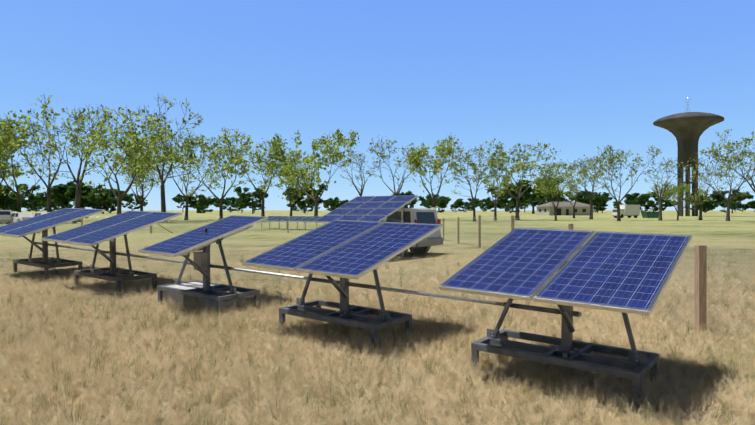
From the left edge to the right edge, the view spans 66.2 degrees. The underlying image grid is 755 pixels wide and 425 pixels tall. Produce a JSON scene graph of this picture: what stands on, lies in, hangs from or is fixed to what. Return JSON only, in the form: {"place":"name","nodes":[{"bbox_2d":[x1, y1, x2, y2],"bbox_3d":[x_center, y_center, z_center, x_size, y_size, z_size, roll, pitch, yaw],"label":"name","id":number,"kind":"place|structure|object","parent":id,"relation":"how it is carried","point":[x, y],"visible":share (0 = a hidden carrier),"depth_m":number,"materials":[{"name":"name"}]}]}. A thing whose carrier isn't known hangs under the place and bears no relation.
{"place":"outdoors","nodes":[
{"label":"outdoors","id":0,"kind":"place"},
{"bbox_2d":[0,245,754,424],"bbox_3d":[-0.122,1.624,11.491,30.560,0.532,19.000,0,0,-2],"label":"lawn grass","id":1,"kind":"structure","parent":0,"point":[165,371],"depth_m":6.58,"materials":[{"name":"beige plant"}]},
{"bbox_2d":[0,208,104,278],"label":"solar tracker","id":2,"kind":"object","parent":1,"relation":"on","point":[43,223],"visible":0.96,"depth_m":13.53,"materials":[{"name":"blue glass"}]},
{"bbox_2d":[41,211,181,294],"bbox_3d":[-5.371,0.785,11.758,2.010,1.545,1.899,2,3,37],"label":"solar tracker","id":3,"kind":"object","parent":1,"relation":"on","point":[111,229],"visible":0.94,"depth_m":11.63,"materials":[{"name":"blue glass"}]},
{"bbox_2d":[138,215,267,315],"bbox_3d":[-2.974,0.861,9.920,1.820,1.545,1.899,2,3,37],"label":"solar tracker","id":4,"kind":"object","parent":1,"relation":"on","point":[203,238],"visible":0.96,"depth_m":9.74,"materials":[{"name":"blue glass"}]},
{"bbox_2d":[242,220,442,348],"bbox_3d":[-0.457,0.941,7.990,2.010,1.545,1.899,2,3,37],"label":"solar tracker","id":5,"kind":"object","parent":1,"relation":"on","point":[345,251],"visible":0.94,"depth_m":7.84,"materials":[{"name":"blue glass"}]},
{"bbox_2d":[34,242,581,316],"bbox_3d":[-3.119,0.905,10.127,13.260,0.065,0.056,2,3,37],"label":"tracker drive rod","id":6,"kind":"object","parent":5,"relation":"attached to","point":[540,309],"visible":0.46,"depth_m":7.75,"materials":[{"name":"paint"}]},
{"bbox_2d":[380,208,442,256],"bbox_3d":[-0.047,0.620,19.014,4.100,1.514,1.980,0,0,34],"label":"parked car","id":7,"kind":"object","parent":1,"relation":"on","point":[421,215],"visible":0.12,"depth_m":17.84,"materials":[{"name":"white paint"}]},
{"bbox_2d":[438,228,691,407],"bbox_3d":[2.000,1.020,6.106,2.010,1.545,1.899,2,3,37],"label":"solar tracker","id":8,"kind":"object","parent":1,"relation":"on","point":[566,271],"visible":1,"depth_m":5.94,"materials":[{"name":"blue glass"}]},
{"bbox_2d":[0,210,754,424],"bbox_3d":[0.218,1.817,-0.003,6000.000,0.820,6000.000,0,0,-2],"label":"ground","id":9,"kind":"structure","parent":0,"point":[713,229],"depth_m":19.81,"materials":[{"name":"beige plant"}]},
{"bbox_2d":[0,197,7,205],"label":"tree","id":10,"kind":"object","parent":9,"relation":"on","point":[1,201],"visible":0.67,"depth_m":270.97,"materials":[{"name":"green plant"}]},
{"bbox_2d":[0,210,11,223],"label":"white car","id":11,"kind":"object","parent":9,"relation":"on","point":[5,214],"visible":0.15,"depth_m":70.78,"materials":[{"name":"white paint"}]},
{"bbox_2d":[0,116,22,169],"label":"tree","id":12,"kind":"object","parent":9,"relation":"on","point":[9,137],"visible":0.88,"depth_m":79.28,"materials":[{"name":"green plant"}]},
{"bbox_2d":[1,194,23,210],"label":"tree","id":13,"kind":"object","parent":9,"relation":"on","point":[15,200],"visible":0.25,"depth_m":332.45,"materials":[{"name":"green plant"}]},
{"bbox_2d":[0,116,37,195],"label":"tree","id":14,"kind":"object","parent":9,"relation":"on","point":[7,167],"visible":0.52,"depth_m":86.58,"materials":[{"name":"green plant"}]},
{"bbox_2d":[5,212,33,223],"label":"white car","id":15,"kind":"object","parent":9,"relation":"on","point":[22,215],"visible":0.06,"depth_m":70.84,"materials":[{"name":"white paint"}]},
{"bbox_2d":[0,184,43,209],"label":"tree","id":16,"kind":"object","parent":9,"relation":"on","point":[8,198],"visible":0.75,"depth_m":278.44,"materials":[{"name":"green plant"}]},
{"bbox_2d":[27,206,42,211],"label":"tree","id":17,"kind":"object","parent":9,"relation":"on","point":[33,208],"visible":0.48,"depth_m":430.12,"materials":[{"name":"green plant"}]},
{"bbox_2d":[0,119,70,211],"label":"tree","id":18,"kind":"object","parent":9,"relation":"on","point":[20,195],"visible":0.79,"depth_m":80.64,"materials":[{"name":"green plant"}]},
{"bbox_2d":[30,199,46,210],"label":"tree","id":19,"kind":"object","parent":9,"relation":"on","point":[37,203],"visible":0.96,"depth_m":273.47,"materials":[{"name":"green plant"}]},
{"bbox_2d":[33,212,48,216],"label":"white car","id":20,"kind":"object","parent":9,"relation":"on","point":[37,214],"visible":0.02,"depth_m":73.70,"materials":[{"name":"white paint"}]},
{"bbox_2d":[0,95,107,211],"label":"tree","id":21,"kind":"object","parent":9,"relation":"on","point":[31,165],"visible":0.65,"depth_m":91.63,"materials":[{"name":"green plant"}]},
{"bbox_2d":[36,192,71,211],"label":"tree","id":22,"kind":"object","parent":9,"relation":"on","point":[45,199],"visible":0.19,"depth_m":363.30,"materials":[{"name":"green plant"}]},
{"bbox_2d":[51,199,71,209],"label":"tree","id":23,"kind":"object","parent":9,"relation":"on","point":[61,206],"visible":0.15,"depth_m":330.63,"materials":[{"name":"green plant"}]},
{"bbox_2d":[58,193,96,208],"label":"tree","id":24,"kind":"object","parent":9,"relation":"on","point":[82,206],"visible":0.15,"depth_m":282.11,"materials":[{"name":"green plant"}]},
{"bbox_2d":[50,180,106,208],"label":"tree","id":25,"kind":"object","parent":9,"relation":"on","point":[61,193],"visible":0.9,"depth_m":269.54,"materials":[{"name":"green plant"}]},
{"bbox_2d":[39,104,125,221],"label":"tree","id":26,"kind":"object","parent":9,"relation":"on","point":[78,181],"visible":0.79,"depth_m":83.77,"materials":[{"name":"green plant"}]},
{"bbox_2d":[72,191,117,210],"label":"tree","id":27,"kind":"object","parent":9,"relation":"on","point":[84,199],"visible":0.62,"depth_m":263.38,"materials":[{"name":"green plant"}]},
{"bbox_2d":[85,197,122,213],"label":"tree","id":28,"kind":"object","parent":9,"relation":"on","point":[92,203],"visible":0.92,"depth_m":262.56,"materials":[{"name":"green plant"}]},
{"bbox_2d":[92,188,130,212],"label":"tree","id":29,"kind":"object","parent":9,"relation":"on","point":[127,197],"visible":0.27,"depth_m":317.65,"materials":[{"name":"green plant"}]},
{"bbox_2d":[66,106,183,213],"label":"tree","id":30,"kind":"object","parent":9,"relation":"on","point":[129,148],"visible":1,"depth_m":77.17,"materials":[{"name":"green plant"}]},
{"bbox_2d":[122,193,147,210],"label":"tree","id":31,"kind":"object","parent":9,"relation":"on","point":[136,203],"visible":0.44,"depth_m":354.13,"materials":[{"name":"green plant"}]},
{"bbox_2d":[108,151,176,210],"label":"tree","id":32,"kind":"object","parent":9,"relation":"on","point":[142,176],"visible":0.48,"depth_m":96.78,"materials":[{"name":"green plant"}]},
{"bbox_2d":[122,94,204,221],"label":"tree","id":33,"kind":"object","parent":9,"relation":"on","point":[163,202],"visible":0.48,"depth_m":86.71,"materials":[{"name":"green plant"}]},
{"bbox_2d":[172,194,191,211],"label":"tree","id":34,"kind":"object","parent":9,"relation":"on","point":[179,200],"visible":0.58,"depth_m":488.58,"materials":[{"name":"green plant"}]},
{"bbox_2d":[139,131,233,219],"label":"tree","id":35,"kind":"object","parent":9,"relation":"on","point":[198,186],"visible":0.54,"depth_m":99.56,"materials":[{"name":"green plant"}]},
{"bbox_2d":[183,194,219,213],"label":"tree","id":36,"kind":"object","parent":9,"relation":"on","point":[202,201],"visible":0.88,"depth_m":289.59,"materials":[{"name":"green plant"}]},
{"bbox_2d":[167,128,255,218],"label":"tree","id":37,"kind":"object","parent":9,"relation":"on","point":[187,143],"visible":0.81,"depth_m":92.08,"materials":[{"name":"green plant"}]},
{"bbox_2d":[214,197,246,211],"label":"tree","id":38,"kind":"object","parent":9,"relation":"on","point":[226,202],"visible":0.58,"depth_m":445.44,"materials":[{"name":"green plant"}]},
{"bbox_2d":[229,201,245,210],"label":"tree","id":39,"kind":"object","parent":9,"relation":"on","point":[236,204],"visible":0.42,"depth_m":305.30,"materials":[{"name":"green plant"}]},
{"bbox_2d":[233,186,268,213],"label":"tree","id":40,"kind":"object","parent":9,"relation":"on","point":[244,199],"visible":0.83,"depth_m":267.00,"materials":[{"name":"green plant"}]},
{"bbox_2d":[216,134,291,216],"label":"tree","id":41,"kind":"object","parent":9,"relation":"on","point":[274,149],"visible":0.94,"depth_m":87.72,"materials":[{"name":"green plant"}]},
{"bbox_2d":[249,201,265,212],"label":"tree","id":42,"kind":"object","parent":9,"relation":"on","point":[255,208],"visible":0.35,"depth_m":384.86,"materials":[{"name":"green plant"}]},
{"bbox_2d":[261,216,324,229],"bbox_3d":[-5.740,0.949,49.839,12.100,1.219,1.611,0,0,38],"label":"solar panel","id":43,"kind":"object","parent":9,"relation":"on","point":[305,219],"visible":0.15,"depth_m":51.02,"materials":[{"name":"blue metal"}]},
{"bbox_2d":[267,154,319,215],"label":"tree","id":44,"kind":"object","parent":9,"relation":"on","point":[303,173],"visible":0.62,"depth_m":96.93,"materials":[{"name":"green plant"}]},
{"bbox_2d":[286,196,314,212],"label":"tree","id":45,"kind":"object","parent":9,"relation":"on","point":[306,201],"visible":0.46,"depth_m":389.68,"materials":[{"name":"green plant"}]},
{"bbox_2d":[282,183,327,212],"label":"tree","id":46,"kind":"object","parent":9,"relation":"on","point":[318,192],"visible":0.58,"depth_m":303.56,"materials":[{"name":"green plant"}]},
{"bbox_2d":[268,129,359,215],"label":"tree","id":47,"kind":"object","parent":9,"relation":"on","point":[325,151],"visible":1,"depth_m":82.38,"materials":[{"name":"green plant"}]},
{"bbox_2d":[310,196,323,208],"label":"tree","id":48,"kind":"object","parent":9,"relation":"on","point":[320,201],"visible":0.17,"depth_m":541.32,"materials":[{"name":"green plant"}]},
{"bbox_2d":[323,200,340,210],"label":"tree","id":49,"kind":"object","parent":9,"relation":"on","point":[331,203],"visible":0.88,"depth_m":287.46,"materials":[{"name":"green plant"}]},
{"bbox_2d":[328,197,347,208],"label":"tree","id":50,"kind":"object","parent":9,"relation":"on","point":[340,201],"visible":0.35,"depth_m":449.44,"materials":[{"name":"green plant"}]},
{"bbox_2d":[332,151,380,195],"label":"tree","id":51,"kind":"object","parent":9,"relation":"on","point":[361,177],"visible":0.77,"depth_m":101.46,"materials":[{"name":"green plant"}]},
{"bbox_2d":[314,195,417,256],"bbox_3d":[-0.343,0.435,17.483,2.380,1.914,2.087,0,0,38],"label":"solar panel","id":52,"kind":"object","parent":9,"relation":"on","point":[370,208],"visible":0.79,"depth_m":17.43,"materials":[{"name":"blue glass"}]},
{"bbox_2d":[0,215,754,335],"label":"chain link fence","id":53,"kind":"object","parent":9,"relation":"on","point":[700,310],"visible":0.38,"depth_m":7.96,"materials":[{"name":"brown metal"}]},
{"bbox_2d":[362,136,425,195],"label":"tree","id":54,"kind":"object","parent":9,"relation":"on","point":[386,156],"visible":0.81,"depth_m":104.36,"materials":[{"name":"green plant"}]},
{"bbox_2d":[390,192,415,207],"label":"tree","id":55,"kind":"object","parent":9,"relation":"on","point":[412,203],"depth_m":335.82,"materials":[{"name":"green plant"}]},
{"bbox_2d":[396,191,417,207],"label":"tree","id":56,"kind":"object","parent":9,"relation":"on","point":[408,193],"visible":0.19,"depth_m":334.72,"materials":[{"name":"green plant"}]},
{"bbox_2d":[419,202,437,208],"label":"tree","id":57,"kind":"object","parent":9,"relation":"on","point":[424,204],"visible":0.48,"depth_m":458.18,"materials":[{"name":"green plant"}]},
{"bbox_2d":[417,193,450,211],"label":"tree","id":58,"kind":"object","parent":9,"relation":"on","point":[422,199],"visible":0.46,"depth_m":428.43,"materials":[{"name":"green plant"}]},
{"bbox_2d":[405,135,466,206],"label":"tree","id":59,"kind":"object","parent":9,"relation":"on","point":[417,157],"visible":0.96,"depth_m":96.40,"materials":[{"name":"green plant"}]},
{"bbox_2d":[425,197,446,213],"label":"tree","id":60,"kind":"object","parent":9,"relation":"on","point":[440,202],"visible":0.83,"depth_m":270.71,"materials":[{"name":"green plant"}]},
{"bbox_2d":[450,203,459,212],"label":"tree","id":61,"kind":"object","parent":9,"relation":"on","point":[456,206],"visible":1,"depth_m":385.12,"materials":[{"name":"green plant"}]},
{"bbox_2d":[454,198,479,211],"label":"tree","id":62,"kind":"object","parent":9,"relation":"on","point":[467,204],"visible":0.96,"depth_m":481.60,"materials":[{"name":"green plant"}]},
{"bbox_2d":[440,144,495,220],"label":"tree","id":63,"kind":"object","parent":9,"relation":"on","point":[470,162],"visible":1,"depth_m":88.02,"materials":[{"name":"green plant"}]},
{"bbox_2d":[471,197,492,211],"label":"tree","id":64,"kind":"object","parent":9,"relation":"on","point":[483,201],"visible":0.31,"depth_m":543.91,"materials":[{"name":"green plant"}]},
{"bbox_2d":[477,201,492,211],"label":"tree","id":65,"kind":"object","parent":9,"relation":"on","point":[487,205],"visible":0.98,"depth_m":503.55,"materials":[{"name":"green plant"}]},
{"bbox_2d":[483,155,519,220],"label":"tree","id":66,"kind":"object","parent":9,"relation":"on","point":[497,190],"visible":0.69,"depth_m":94.77,"materials":[{"name":"green plant"}]},
{"bbox_2d":[486,183,531,212],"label":"tree","id":67,"kind":"object","parent":9,"relation":"on","point":[503,200],"visible":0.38,"depth_m":319.42,"materials":[{"name":"green plant"}]},
{"bbox_2d":[503,201,515,211],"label":"tree","id":68,"kind":"object","parent":9,"relation":"on","point":[507,204],"visible":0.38,"depth_m":364.13,"materials":[{"name":"green plant"}]},
{"bbox_2d":[464,139,569,219],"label":"tree","id":69,"kind":"object","parent":9,"relation":"on","point":[523,167],"visible":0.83,"depth_m":99.25,"materials":[{"name":"green plant"}]},
{"bbox_2d":[519,195,540,211],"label":"tree","id":70,"kind":"object","parent":9,"relation":"on","point":[527,206],"visible":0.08,"depth_m":462.82,"materials":[{"name":"green plant"}]},
{"bbox_2d":[511,179,565,213],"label":"tree","id":71,"kind":"object","parent":9,"relation":"on","point":[539,198],"visible":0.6,"depth_m":276.52,"materials":[{"name":"green plant"}]},
{"bbox_2d":[528,161,576,220],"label":"tree","id":72,"kind":"object","parent":9,"relation":"on","point":[540,184],"visible":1,"depth_m":94.31,"materials":[{"name":"green plant"}]},
{"bbox_2d":[546,191,581,202],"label":"tree","id":73,"kind":"object","parent":9,"relation":"on","point":[562,199],"visible":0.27,"depth_m":315.11,"materials":[{"name":"green plant"}]},
{"bbox_2d":[545,168,599,217],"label":"tree","id":74,"kind":"object","parent":9,"relation":"on","point":[571,188],"visible":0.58,"depth_m":122.24,"materials":[{"name":"green plant"}]},
{"bbox_2d":[561,155,609,218],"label":"tree","id":75,"kind":"object","parent":9,"relation":"on","point":[591,197],"visible":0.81,"depth_m":106.83,"materials":[{"name":"green plant"}]},
{"bbox_2d":[573,189,609,211],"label":"tree","id":76,"kind":"object","parent":9,"relation":"on","point":[604,198],"visible":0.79,"depth_m":293.70,"materials":[{"name":"green plant"}]},
{"bbox_2d":[594,192,611,212],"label":"tree","id":77,"kind":"object","parent":9,"relation":"on","point":[610,197],"visible":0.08,"depth_m":374.50,"materials":[{"name":"green plant"}]},
{"bbox_2d":[574,145,675,220],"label":"tree","id":78,"kind":"object","parent":9,"relation":"on","point":[610,162],"visible":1,"depth_m":90.02,"materials":[{"name":"green plant"}]},
{"bbox_2d":[613,200,637,208],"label":"tree","id":79,"kind":"object","parent":9,"relation":"on","point":[632,202],"visible":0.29,"depth_m":282.38,"materials":[{"name":"green plant"}]},
{"bbox_2d":[612,205,639,217],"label":"box truck","id":80,"kind":"object","parent":9,"relation":"on","point":[628,211],"visible":0.9,"depth_m":125.75,"materials":[{"name":"white metal"}]},
{"bbox_2d":[641,212,658,217],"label":"green skip","id":81,"kind":"object","parent":9,"relation":"on","point":[650,214],"visible":0.96,"depth_m":118.86,"materials":[{"name":"green metal"}]},
{"bbox_2d":[624,192,676,211],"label":"tree","id":82,"kind":"object","parent":9,"relation":"on","point":[642,199],"visible":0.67,"depth_m":301.45,"materials":[{"name":"green plant"}]},
{"bbox_2d":[646,200,664,209],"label":"tree","id":83,"kind":"object","parent":9,"relation":"on","point":[647,202],"visible":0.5,"depth_m":450.76,"materials":[{"name":"green plant"}]},
{"bbox_2d":[642,158,688,220],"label":"tree","id":84,"kind":"object","parent":9,"relation":"on","point":[660,206],"visible":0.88,"depth_m":95.22,"materials":[{"name":"green plant"}]},
{"bbox_2d":[647,180,711,219],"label":"tree","id":85,"kind":"object","parent":9,"relation":"on","point":[675,190],"visible":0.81,"depth_m":98.01,"materials":[{"name":"green plant"}]},
{"bbox_2d":[653,99,723,215],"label":"water tower","id":86,"kind":"structure","parent":9,"relation":"on","point":[686,129],"depth_m":160.15,"materials":[{"name":"concrete"}]},
{"bbox_2d":[683,194,708,209],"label":"tree","id":87,"kind":"object","parent":9,"relation":"on","point":[702,199],"visible":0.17,"depth_m":261.40,"materials":[{"name":"green plant"}]},
{"bbox_2d":[676,156,736,219],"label":"tree","id":88,"kind":"object","parent":9,"relation":"on","point":[700,209],"visible":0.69,"depth_m":98.18,"materials":[{"name":"green plant"}]},
{"bbox_2d":[666,148,754,220],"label":"tree","id":89,"kind":"object","parent":9,"relation":"on","point":[720,194],"visible":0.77,"depth_m":90.30,"materials":[{"name":"green plant"}]},
{"bbox_2d":[702,196,718,212],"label":"tree","id":90,"kind":"object","parent":9,"relation":"on","point":[709,205],"visible":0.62,"depth_m":355.49,"materials":[{"name":"green plant"}]},
{"bbox_2d":[711,198,733,212],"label":"tree","id":91,"kind":"object","parent":9,"relation":"on","point":[720,203],"visible":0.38,"depth_m":406.47,"materials":[{"name":"green plant"}]},
{"bbox_2d":[696,129,754,192],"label":"tree","id":92,"kind":"object","parent":9,"relation":"on","point":[717,155],"visible":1,"depth_m":81.24,"materials":[{"name":"green plant"}]},
{"bbox_2d":[709,189,753,212],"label":"tree","id":93,"kind":"object","parent":9,"relation":"on","point":[716,197],"visible":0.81,"depth_m":300.85,"materials":[{"name":"green plant"}]},
{"bbox_2d":[736,201,749,211],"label":"tree","id":94,"kind":"object","parent":9,"relation":"on","point":[746,206],"visible":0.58,"depth_m":513.13,"materials":[{"name":"green plant"}]},
{"bbox_2d":[747,200,754,211],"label":"tree","id":95,"kind":"object","parent":9,"relation":"on","point":[751,204],"visible":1,"depth_m":407.08,"materials":[{"name":"green plant"}]},
{"bbox_2d":[0,0,754,209],"label":"sky","id":96,"kind":"structure","parent":0,"point":[577,77],"materials":[{"name":"blue"}]},
{"bbox_2d":[535,202,595,214],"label":"farm building","id":97,"kind":"structure","parent":0,"point":[564,208],"depth_m":188.61,"materials":[{"name":"paint"}]}
]}

